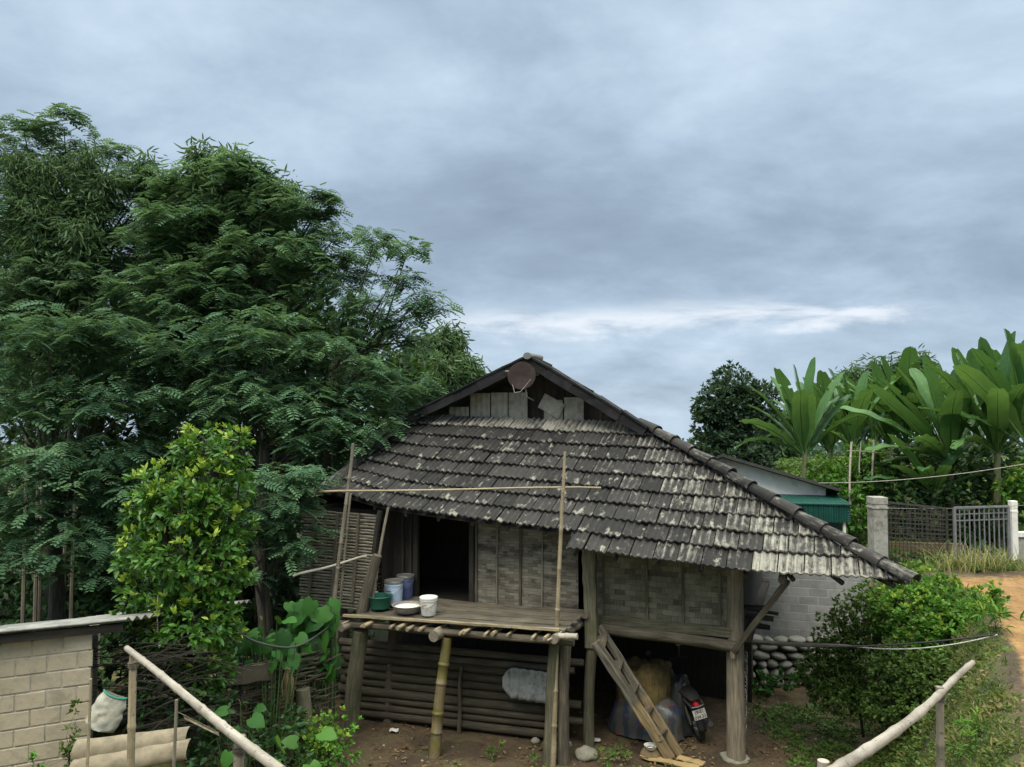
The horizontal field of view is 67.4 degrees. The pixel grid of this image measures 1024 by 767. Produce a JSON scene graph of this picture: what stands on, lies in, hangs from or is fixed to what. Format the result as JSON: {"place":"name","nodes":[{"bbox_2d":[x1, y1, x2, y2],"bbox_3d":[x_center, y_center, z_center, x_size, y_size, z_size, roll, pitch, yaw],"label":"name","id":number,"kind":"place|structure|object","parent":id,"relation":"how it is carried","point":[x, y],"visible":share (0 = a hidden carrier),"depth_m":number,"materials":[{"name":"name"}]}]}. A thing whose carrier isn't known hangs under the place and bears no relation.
{"place":"outdoors","nodes":[
{"label":"outdoors","id":0,"kind":"place"},
{"bbox_2d":[0,456,1023,766],"bbox_3d":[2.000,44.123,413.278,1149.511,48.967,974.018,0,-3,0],"label":"ground","id":1,"kind":"structure","parent":0,"point":[604,700],"depth_m":12.21,"materials":[{"name":"soil"}]},
{"bbox_2d":[57,699,83,766],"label":"creeper","id":2,"kind":"object","parent":1,"relation":"on","point":[68,748],"visible":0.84,"depth_m":8.76,"materials":[{"name":"green plant"}]},
{"bbox_2d":[0,139,141,630],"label":"bamboo clump","id":3,"kind":"object","parent":1,"relation":"on","point":[48,183],"visible":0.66,"depth_m":18.72,"materials":[{"name":"green plant"}]},
{"bbox_2d":[0,102,169,616],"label":"feathery tree","id":4,"kind":"object","parent":1,"relation":"on","point":[33,128],"visible":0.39,"depth_m":19.51,"materials":[{"name":"green plant"}]},
{"bbox_2d":[86,678,91,766],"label":"stake","id":5,"kind":"object","parent":1,"relation":"on","point":[89,723],"visible":1,"depth_m":7.46,"materials":[{"name":"brown wood"}]},
{"bbox_2d":[0,300,198,629],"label":"feathery tree","id":6,"kind":"object","parent":1,"relation":"on","point":[60,498],"visible":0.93,"depth_m":15.12,"materials":[{"name":"green plant"}]},
{"bbox_2d":[0,197,198,618],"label":"broad leaved tree","id":7,"kind":"object","parent":1,"relation":"on","point":[100,602],"visible":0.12,"depth_m":21.10,"materials":[{"name":"green plant"}]},
{"bbox_2d":[85,689,127,732],"bbox_3d":[-4.607,3.731,8.747,0.371,0.434,0.226,25,-6,-8],"label":"sack","id":8,"kind":"object","parent":1,"relation":"on","point":[108,708],"visible":0.96,"depth_m":8.69,"materials":[{"name":"fabric"}]},
{"bbox_2d":[0,600,251,766],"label":"block shed","id":9,"kind":"structure","parent":1,"relation":"on","point":[46,674],"depth_m":8.95,"materials":[{"name":"beige brick"}]},
{"bbox_2d":[69,738,190,766],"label":"roofing sheet","id":10,"kind":"object","parent":1,"relation":"on","point":[151,755],"visible":0.94,"depth_m":8.28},
{"bbox_2d":[70,726,189,761],"bbox_3d":[-4.140,3.928,8.370,1.160,0.214,0.124,1,-3,-21],"label":"roofing sheet","id":11,"kind":"object","parent":10,"relation":"on","point":[108,744],"visible":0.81,"depth_m":8.31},
{"bbox_2d":[91,603,256,737],"bbox_3d":[-4.322,3.667,9.862,2.064,1.567,1.225,0,-3,0],"label":"brushwood heap","id":12,"kind":"object","parent":1,"relation":"on","point":[156,661],"visible":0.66,"depth_m":9.62,"materials":[{"name":"brown wood"}]},
{"bbox_2d":[172,699,177,766],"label":"stake","id":13,"kind":"object","parent":1,"relation":"on","point":[175,734],"visible":1,"depth_m":7.45,"materials":[{"name":"grey wood"}]},
{"bbox_2d":[106,420,263,754],"bbox_3d":[-4.404,2.707,10.207,1.848,4.444,1.431,-1,-3,22],"label":"glossy tree","id":14,"kind":"object","parent":1,"relation":"on","point":[192,589],"visible":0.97,"depth_m":10.11,"materials":[{"name":"green plant"}]},
{"bbox_2d":[97,614,280,715],"bbox_3d":[-4.820,4.198,11.337,2.883,1.455,1.367,1,-3,-20],"label":"thicket","id":15,"kind":"object","parent":1,"relation":"on","point":[109,637],"visible":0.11,"depth_m":11.18,"materials":[{"name":"green plant"}]},
{"bbox_2d":[0,562,387,766],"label":"undergrowth","id":16,"kind":"object","parent":1,"relation":"on","point":[96,734],"visible":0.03,"depth_m":14.92,"materials":[{"name":"green plant"}]},
{"bbox_2d":[124,645,285,766],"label":"bamboo railing","id":17,"kind":"object","parent":1,"relation":"on","point":[243,745],"visible":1,"depth_m":4.47,"materials":[{"name":"grey wood"}]},
{"bbox_2d":[179,712,219,735],"bbox_3d":[-1.902,2.070,4.671,0.245,0.164,0.024,1,-3,-11],"label":"stick","id":18,"kind":"object","parent":17,"relation":"attached to","point":[201,725],"visible":1,"depth_m":4.67,"materials":[{"name":"brown wood"}]},
{"bbox_2d":[116,133,307,627],"bbox_3d":[-7.558,-0.150,18.883,5.064,12.356,3.108,0,-3,0],"label":"bamboo clump","id":19,"kind":"object","parent":1,"relation":"on","point":[195,156],"visible":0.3,"depth_m":18.82,"materials":[{"name":"green plant"}]},
{"bbox_2d":[123,672,313,766],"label":"undergrowth","id":20,"kind":"object","parent":1,"relation":"on","point":[269,741],"visible":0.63,"depth_m":9.91,"materials":[{"name":"green plant"}]},
{"bbox_2d":[88,143,383,613],"bbox_3d":[-6.512,0.155,18.038,6.946,11.910,3.827,0,-3,0],"label":"feathery tree","id":21,"kind":"object","parent":1,"relation":"on","point":[291,266],"visible":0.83,"depth_m":18.09,"materials":[{"name":"green plant"}]},
{"bbox_2d":[207,699,266,766],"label":"broad leaf plant","id":22,"kind":"object","parent":1,"relation":"on","point":[256,720],"visible":0.63,"depth_m":9.59,"materials":[{"name":"plant"}]},
{"bbox_2d":[205,621,295,723],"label":"climbing plant","id":23,"kind":"object","parent":1,"relation":"on","point":[271,637],"visible":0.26,"depth_m":10.98,"materials":[{"name":"green plant"}]},
{"bbox_2d":[227,616,311,766],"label":"broad leaf plant","id":24,"kind":"object","parent":1,"relation":"on","point":[285,639],"visible":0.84,"depth_m":10.63,"materials":[{"name":"plant"}]},
{"bbox_2d":[206,639,340,766],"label":"wattle fence","id":25,"kind":"object","parent":1,"relation":"on","point":[260,672],"visible":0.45,"depth_m":10.82,"materials":[{"name":"brown wood"}]},
{"bbox_2d":[281,668,293,703],"bbox_3d":[-3.155,4.266,10.833,0.156,0.495,0.185,0,-3,0],"label":"dried leaf bundle","id":26,"kind":"object","parent":25,"relation":"hanging from","point":[286,676],"visible":0.84,"depth_m":10.79,"materials":[{"name":"plant"}]},
{"bbox_2d":[296,686,316,746],"bbox_3d":[-2.986,4.812,11.101,0.313,0.805,0.255,0,-3,0],"label":"stump","id":27,"kind":"object","parent":25,"relation":"attached to","point":[303,698],"visible":0.55,"depth_m":11.01,"materials":[{"name":"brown wood"}]},
{"bbox_2d":[280,596,341,714],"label":"climbing plant","id":28,"kind":"object","parent":25,"relation":"attached to","point":[312,617],"visible":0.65,"depth_m":11.47,"materials":[{"name":"green plant"}]},
{"bbox_2d":[107,228,448,630],"bbox_3d":[-6.656,1.186,20.898,8.896,11.382,6.835,-1,-3,19],"label":"broad leaved tree","id":29,"kind":"object","parent":1,"relation":"on","point":[286,590],"visible":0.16,"depth_m":20.65,"materials":[{"name":"green plant"}]},
{"bbox_2d":[212,462,344,658],"bbox_3d":[-4.075,3.193,13.214,2.408,3.776,1.898,0,-3,0],"label":"feathery bush","id":30,"kind":"object","parent":1,"relation":"on","point":[296,479],"visible":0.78,"depth_m":13.14,"materials":[{"name":"green plant"}]},
{"bbox_2d":[123,304,452,631],"bbox_3d":[-4.517,1.724,15.616,6.752,6.819,3.517,0,-3,0],"label":"feathery tree","id":31,"kind":"object","parent":1,"relation":"on","point":[223,345],"visible":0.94,"depth_m":15.39,"materials":[{"name":"green plant"}]},
{"bbox_2d":[273,726,336,766],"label":"taro plant","id":32,"kind":"object","parent":1,"relation":"on","point":[325,733],"visible":0.94,"depth_m":9.51,"materials":[{"name":"green plant"}]},
{"bbox_2d":[278,705,363,766],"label":"leafy bush","id":33,"kind":"object","parent":1,"relation":"on","point":[334,747],"visible":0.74,"depth_m":10.55,"materials":[{"name":"green plant"}]},
{"bbox_2d":[322,443,354,725],"bbox_3d":[-2.931,3.447,12.960,0.504,4.857,0.105,0,-3,-5],"label":"bamboo pole","id":34,"kind":"object","parent":1,"relation":"on","point":[335,587],"visible":0.48,"depth_m":12.98,"materials":[{"name":"wood"}]},
{"bbox_2d":[332,493,351,714],"bbox_3d":[-2.937,3.769,13.210,0.321,3.739,0.085,1,-3,-13],"label":"bamboo pole","id":35,"kind":"object","parent":1,"relation":"on","point":[344,553],"visible":0.56,"depth_m":13.25,"materials":[{"name":"wood"}]},
{"bbox_2d":[293,555,366,576],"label":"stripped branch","id":36,"kind":"object","parent":35,"relation":"attached to","point":[321,568],"visible":0.95,"depth_m":13.04,"materials":[{"name":"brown wood"}]},
{"bbox_2d":[303,225,464,649],"bbox_3d":[-2.972,1.232,17.093,3.699,9.674,1.932,-1,-3,19],"label":"feathery tree","id":37,"kind":"object","parent":1,"relation":"on","point":[389,326],"visible":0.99,"depth_m":17.19,"materials":[{"name":"green plant"}]},
{"bbox_2d":[375,319,491,427],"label":"bamboo clump","id":38,"kind":"object","parent":1,"relation":"on","point":[456,367],"visible":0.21,"depth_m":25.40,"materials":[{"name":"green plant"}]},
{"bbox_2d":[338,637,584,737],"bbox_3d":[-0.934,5.115,12.766,4.310,1.407,0.244,-1,-3,16],"label":"log pen","id":39,"kind":"object","parent":1,"relation":"on","point":[477,697],"visible":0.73,"depth_m":12.75,"materials":[{"name":"brown wood"}]},
{"bbox_2d":[502,668,546,703],"bbox_3d":[0.210,4.783,12.185,0.770,0.488,0.049,-1,-3,22],"label":"sheet panel","id":40,"kind":"object","parent":39,"relation":"hanging from","point":[524,684],"visible":0.92,"depth_m":12.19,"materials":[{"name":"plastic"}]},
{"bbox_2d":[0,435,1023,467],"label":"wood","id":41,"kind":"object","parent":1,"relation":"on","point":[820,450],"visible":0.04,"depth_m":54.16,"materials":[{"name":"green plant"}]},
{"bbox_2d":[550,452,565,766],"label":"bamboo pole","id":42,"kind":"object","parent":1,"relation":"on","point":[554,717],"visible":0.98,"depth_m":11.57,"materials":[{"name":"wood"}]},
{"bbox_2d":[318,486,600,492],"bbox_3d":[-0.961,1.696,12.209,4.790,0.225,0.069,-1,-3,17],"label":"bamboo crossbar","id":43,"kind":"object","parent":42,"relation":"attached to","point":[404,490],"visible":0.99,"depth_m":12.18,"materials":[{"name":"wood"}]},
{"bbox_2d":[345,700,816,766],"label":"pebbles","id":44,"kind":"object","parent":1,"relation":"on","point":[412,738],"visible":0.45,"depth_m":12.21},
{"bbox_2d":[330,707,834,766],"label":"leaf litter","id":45,"kind":"object","parent":1,"relation":"on","point":[611,744],"visible":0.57,"depth_m":11.99,"materials":[{"name":"plant"}]},
{"bbox_2d":[575,745,597,761],"bbox_3d":[1.134,5.643,11.693,0.354,0.237,0.299,0,-3,0],"label":"rock","id":46,"kind":"object","parent":1,"relation":"on","point":[585,753],"visible":0.94,"depth_m":11.61,"materials":[{"name":"stone"}]},
{"bbox_2d":[299,352,920,766],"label":"stilt house","id":47,"kind":"structure","parent":1,"relation":"on","point":[671,542],"depth_m":12.97,"materials":[{"name":"wood"}]},
{"bbox_2d":[229,610,356,648],"bbox_3d":[-2.745,3.587,11.856,0.922,0.685,3.831,-1,-3,19],"label":"water hose","id":48,"kind":"object","parent":47,"relation":"attached to","point":[275,646],"visible":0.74,"depth_m":10.32,"materials":[{"name":"black rubber"}]},
{"bbox_2d":[369,592,392,609],"bbox_3d":[-2.221,3.676,12.966,0.420,0.205,0.420,-1,-3,22],"label":"basin","id":49,"kind":"object","parent":47,"relation":"on","point":[380,601],"visible":0.91,"depth_m":12.83,"materials":[{"name":"green plastic"}]},
{"bbox_2d":[384,578,403,604],"bbox_3d":[-2.034,3.591,13.249,0.347,0.400,0.346,-1,-3,22],"label":"bucket","id":50,"kind":"object","parent":47,"relation":"on","point":[394,586],"visible":0.9,"depth_m":13.13,"materials":[{"name":"blue plastic"}]},
{"bbox_2d":[396,573,414,598],"bbox_3d":[-1.887,3.596,13.586,0.326,0.420,0.324,-1,-3,22],"label":"bucket","id":51,"kind":"object","parent":47,"relation":"on","point":[408,578],"visible":0.73,"depth_m":13.47,"materials":[{"name":"blue plastic"}]},
{"bbox_2d":[392,601,420,613],"bbox_3d":[-1.724,3.709,12.696,0.524,0.116,0.524,-1,-3,22],"label":"bowl","id":52,"kind":"object","parent":47,"relation":"on","point":[406,607],"visible":0.85,"depth_m":12.59,"materials":[{"name":"metal"}]},
{"bbox_2d":[419,595,437,615],"bbox_3d":[-1.357,3.613,12.493,0.300,0.290,0.298,-1,-3,22],"label":"bucket","id":53,"kind":"object","parent":47,"relation":"on","point":[428,604],"visible":1,"depth_m":12.39,"materials":[{"name":"white plastic"}]},
{"bbox_2d":[505,362,535,400],"bbox_3d":[0.159,-0.045,15.024,0.608,0.770,0.299,0,-3,1],"label":"satellite dish","id":54,"kind":"object","parent":47,"relation":"attached to","point":[522,375],"visible":1,"depth_m":14.98,"materials":[{"name":"brown metal"}]},
{"bbox_2d":[744,651,747,745],"bbox_3d":[3.524,4.780,11.662,0.135,1.412,0.082,-1,-3,22],"label":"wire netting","id":55,"kind":"object","parent":47,"relation":"hanging from","point":[746,668],"visible":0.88,"depth_m":11.65,"materials":[{"name":"grey metal"}]},
{"bbox_2d":[752,639,854,647],"bbox_3d":[4.289,3.922,11.588,1.660,0.050,0.061,-1,-3,11],"label":"bamboo rail","id":56,"kind":"object","parent":47,"relation":"on","point":[786,643],"visible":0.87,"depth_m":11.57,"materials":[{"name":"wood"}]},
{"bbox_2d":[746,633,999,646],"bbox_3d":[4.786,3.514,10.573,3.318,0.774,0.024,-2,-3,42],"label":"washing line","id":57,"kind":"object","parent":47,"relation":"attached to","point":[879,644],"visible":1,"depth_m":10.34,"materials":[{"name":"black rubber"}]},
{"bbox_2d":[860,634,997,649],"bbox_3d":[5.507,3.487,10.406,0.016,0.707,2.135,1,-3,-27],"label":"washing line","id":58,"kind":"object","parent":57,"relation":"attached to","point":[927,647],"visible":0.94,"depth_m":10.30,"materials":[{"name":"white plastic"}]},
{"bbox_2d":[591,624,683,758],"bbox_3d":[1.934,4.768,11.864,1.402,1.931,0.500,0,-3,8],"label":"ladder","id":59,"kind":"object","parent":1,"relation":"on","point":[616,666],"visible":0.98,"depth_m":11.74,"materials":[{"name":"brown wood"}]},
{"bbox_2d":[607,656,692,742],"bbox_3d":[2.310,5.177,12.779,1.380,1.176,1.049,-1,-3,22],"label":"covered pile","id":60,"kind":"object","parent":1,"relation":"on","point":[660,683],"visible":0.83,"depth_m":12.48,"materials":[{"name":"plastic"}]},
{"bbox_2d":[640,746,661,761],"bbox_3d":[2.130,5.653,11.728,0.353,0.245,0.262,0,-3,0],"label":"rock","id":61,"kind":"object","parent":1,"relation":"on","point":[645,752],"visible":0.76,"depth_m":11.63,"materials":[{"name":"brown stone"}]},
{"bbox_2d":[640,755,699,766],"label":"plank","id":62,"kind":"object","parent":1,"relation":"on","point":[661,759],"visible":0.81,"depth_m":11.46,"materials":[{"name":"beige wood"}]},
{"bbox_2d":[645,644,713,741],"bbox_3d":[2.812,5.154,12.940,0.696,1.280,1.922,-14,-1,-7],"label":"motorbike","id":63,"kind":"object","parent":1,"relation":"on","point":[689,693],"visible":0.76,"depth_m":12.20,"materials":[{"name":"black plastic"}]},
{"bbox_2d":[676,755,705,766],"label":"plank","id":64,"kind":"object","parent":1,"relation":"on","point":[686,759],"visible":1,"depth_m":11.52,"materials":[{"name":"beige wood"}]},
{"bbox_2d":[688,360,785,468],"bbox_3d":[8.680,2.125,29.520,4.187,6.249,3.593,0,-3,0],"label":"dome tree","id":65,"kind":"object","parent":1,"relation":"on","point":[726,430],"visible":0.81,"depth_m":29.37,"materials":[{"name":"green plant"}]},
{"bbox_2d":[752,667,799,697],"bbox_3d":[4.831,5.622,14.370,1.108,0.634,0.779,0,-3,0],"label":"fern patch","id":66,"kind":"object","parent":1,"relation":"on","point":[763,690],"visible":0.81,"depth_m":14.34,"materials":[{"name":"green plant"}]},
{"bbox_2d":[716,454,841,522],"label":"white house","id":67,"kind":"structure","parent":1,"relation":"on","point":[776,481],"depth_m":19.40,"materials":[{"name":"metal"}]},
{"bbox_2d":[766,409,815,458],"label":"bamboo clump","id":68,"kind":"object","parent":1,"relation":"on","point":[786,452],"visible":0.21,"depth_m":37.27,"materials":[{"name":"green plant"}]},
{"bbox_2d":[753,634,842,686],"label":"stone wall","id":69,"kind":"structure","parent":1,"relation":"on","point":[770,659],"depth_m":14.85,"materials":[{"name":"stone"}]},
{"bbox_2d":[734,357,865,563],"bbox_3d":[7.771,2.353,20.638,3.366,6.219,2.389,-2,-3,31],"label":"banana plant","id":70,"kind":"object","parent":1,"relation":"on","point":[805,415],"visible":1,"depth_m":20.89,"materials":[{"name":"green plant"}]},
{"bbox_2d":[754,568,871,661],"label":"block wall","id":71,"kind":"structure","parent":1,"relation":"on","point":[800,601],"depth_m":15.26,"materials":[{"name":"concrete"}]},
{"bbox_2d":[773,370,853,485],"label":"banana plant","id":72,"kind":"object","parent":1,"relation":"on","point":[828,441],"visible":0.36,"depth_m":24.08,"materials":[{"name":"green plant"}]},
{"bbox_2d":[779,492,850,561],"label":"green shed","id":73,"kind":"structure","parent":1,"relation":"on","point":[831,507],"depth_m":18.27,"materials":[{"name":"metal"}]},
{"bbox_2d":[803,438,900,535],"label":"yellow green shrub","id":74,"kind":"object","parent":1,"relation":"on","point":[837,475],"visible":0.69,"depth_m":20.31,"materials":[{"name":"green plant"}]},
{"bbox_2d":[803,368,902,507],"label":"banana plant","id":75,"kind":"object","parent":1,"relation":"on","point":[852,429],"visible":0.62,"depth_m":22.78,"materials":[{"name":"green plant"}]},
{"bbox_2d":[796,578,913,736],"bbox_3d":[5.567,4.518,12.288,1.918,2.658,1.666,0,-3,0],"label":"round bush","id":76,"kind":"object","parent":1,"relation":"on","point":[849,691],"visible":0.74,"depth_m":12.34,"materials":[{"name":"green plant"}]},
{"bbox_2d":[831,375,891,458],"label":"banana plant","id":77,"kind":"object","parent":1,"relation":"on","point":[873,433],"visible":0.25,"depth_m":26.76,"materials":[{"name":"green plant"}]},
{"bbox_2d":[830,351,900,460],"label":"bamboo clump","id":78,"kind":"object","parent":1,"relation":"on","point":[856,374],"visible":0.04,"depth_m":33.98,"materials":[{"name":"green plant"}]},
{"bbox_2d":[866,496,888,587],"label":"gate pillar","id":79,"kind":"structure","parent":1,"relation":"on","point":[877,517],"depth_m":17.33,"materials":[{"name":"concrete"}]},
{"bbox_2d":[793,640,962,740],"bbox_3d":[5.355,4.495,11.608,1.272,1.706,3.051,1,-3,-31],"label":"hollow bush","id":80,"kind":"object","parent":1,"relation":"on","point":[905,691],"visible":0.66,"depth_m":10.98,"materials":[{"name":"green plant"}]},
{"bbox_2d":[747,647,1011,766],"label":"weeds","id":81,"kind":"object","parent":1,"relation":"on","point":[809,716],"visible":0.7,"depth_m":12.35,"materials":[{"name":"green plant"}]},
{"bbox_2d":[842,361,927,497],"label":"banana plant","id":82,"kind":"object","parent":1,"relation":"on","point":[877,373],"visible":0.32,"depth_m":24.88,"materials":[{"name":"green plant"}]},
{"bbox_2d":[835,346,946,503],"bbox_3d":[11.729,1.383,23.209,3.830,4.945,2.330,-2,-3,43],"label":"banana plant","id":83,"kind":"object","parent":1,"relation":"on","point":[909,355],"visible":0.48,"depth_m":22.97,"materials":[{"name":"green plant"}]},
{"bbox_2d":[762,455,1023,589],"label":"slope weeds","id":84,"kind":"object","parent":1,"relation":"on","point":[791,465],"visible":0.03,"depth_m":20.18,"materials":[{"name":"green plant"}]},
{"bbox_2d":[817,660,975,766],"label":"bamboo railing","id":85,"kind":"object","parent":1,"relation":"on","point":[862,752],"visible":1,"depth_m":4.70,"materials":[{"name":"grey wood"}]},
{"bbox_2d":[840,355,984,538],"bbox_3d":[10.823,1.702,19.911,3.550,4.856,2.830,2,-3,-33],"label":"banana plant","id":86,"kind":"object","parent":1,"relation":"on","point":[949,427],"visible":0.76,"depth_m":19.69,"materials":[{"name":"green plant"}]},
{"bbox_2d":[886,343,939,453],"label":"bamboo clump","id":87,"kind":"object","parent":1,"relation":"on","point":[920,362],"visible":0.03,"depth_m":32.88,"materials":[{"name":"green plant"}]},
{"bbox_2d":[887,501,948,564],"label":"gate","id":88,"kind":"structure","parent":1,"relation":"on","point":[946,534],"depth_m":17.21,"materials":[{"name":"metal"}]},
{"bbox_2d":[889,510,963,555],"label":"wall","id":89,"kind":"structure","parent":1,"relation":"on","point":[921,544],"depth_m":18.43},
{"bbox_2d":[829,566,1023,766],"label":"grass","id":90,"kind":"structure","parent":1,"relation":"on","point":[1000,727],"depth_m":8.78,"materials":[{"name":"green plant"}]},
{"bbox_2d":[863,433,995,540],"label":"banana plant","id":91,"kind":"object","parent":1,"relation":"on","point":[949,460],"visible":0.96,"depth_m":19.24,"materials":[{"name":"green plant"}]},
{"bbox_2d":[863,565,1010,679],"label":"bright bush","id":92,"kind":"object","parent":1,"relation":"on","point":[902,612],"visible":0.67,"depth_m":11.72,"materials":[{"name":"green plant"}]},
{"bbox_2d":[858,442,1023,552],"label":"bushes","id":93,"kind":"object","parent":1,"relation":"on","point":[980,488],"visible":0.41,"depth_m":19.57,"materials":[{"name":"green plant"}]},
{"bbox_2d":[911,347,1001,514],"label":"banana plant","id":94,"kind":"object","parent":1,"relation":"on","point":[971,360],"visible":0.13,"depth_m":22.25,"materials":[{"name":"green plant"}]},
{"bbox_2d":[909,537,1023,573],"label":"grass tussock","id":95,"kind":"object","parent":1,"relation":"on","point":[985,560],"depth_m":15.98,"materials":[{"name":"plant"}]},
{"bbox_2d":[918,331,1023,548],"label":"banana plant","id":96,"kind":"object","parent":1,"relation":"on","point":[994,411],"visible":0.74,"depth_m":19.02,"materials":[{"name":"green plant"}]},
{"bbox_2d":[945,706,1000,758],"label":"weed","id":97,"kind":"object","parent":1,"relation":"on","point":[973,730],"visible":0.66,"depth_m":7.41,"materials":[{"name":"green plant"}]},
{"bbox_2d":[935,329,1023,446],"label":"banana plant","id":98,"kind":"object","parent":1,"relation":"on","point":[980,383],"visible":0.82,"depth_m":18.51,"materials":[{"name":"green plant"}]},
{"bbox_2d":[950,594,1023,635],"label":"weed","id":99,"kind":"object","parent":1,"relation":"on","point":[994,608],"visible":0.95,"depth_m":10.27,"materials":[{"name":"green plant"}]},
{"bbox_2d":[992,349,1015,486],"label":"banana plant","id":100,"kind":"object","parent":1,"relation":"on","point":[997,354],"depth_m":22.62,"materials":[{"name":"green plant"}]},
{"bbox_2d":[991,459,1023,504],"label":"fresh shrub","id":101,"kind":"object","parent":1,"relation":"on","point":[1018,477],"visible":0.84,"depth_m":18.46,"materials":[{"name":"green plant"}]},
{"bbox_2d":[1008,500,1018,560],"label":"gate pillar","id":102,"kind":"structure","parent":1,"relation":"on","point":[1012,504],"depth_m":17.12,"materials":[{"name":"concrete"}]},
{"bbox_3d":[11.063,3.339,17.090,0.030,1.250,0.030,0,-3,0],"label":"gate post","id":103,"kind":"object","parent":102,"relation":"attached to","visible":0},
{"bbox_2d":[952,505,1010,564],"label":"barred gate","id":104,"kind":"structure","parent":103,"relation":"attached to","point":[1007,512],"depth_m":16.92,"materials":[{"name":"metal"}]},
{"bbox_2d":[0,0,1023,453],"label":"sky","id":105,"kind":"structure","parent":0,"point":[638,198],"materials":[{"name":"grey"}]},
{"bbox_2d":[835,464,1023,482],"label":"overhead wire","id":106,"kind":"object","parent":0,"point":[929,477],"visible":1,"depth_m":17.38,"materials":[{"name":"grey metal"}]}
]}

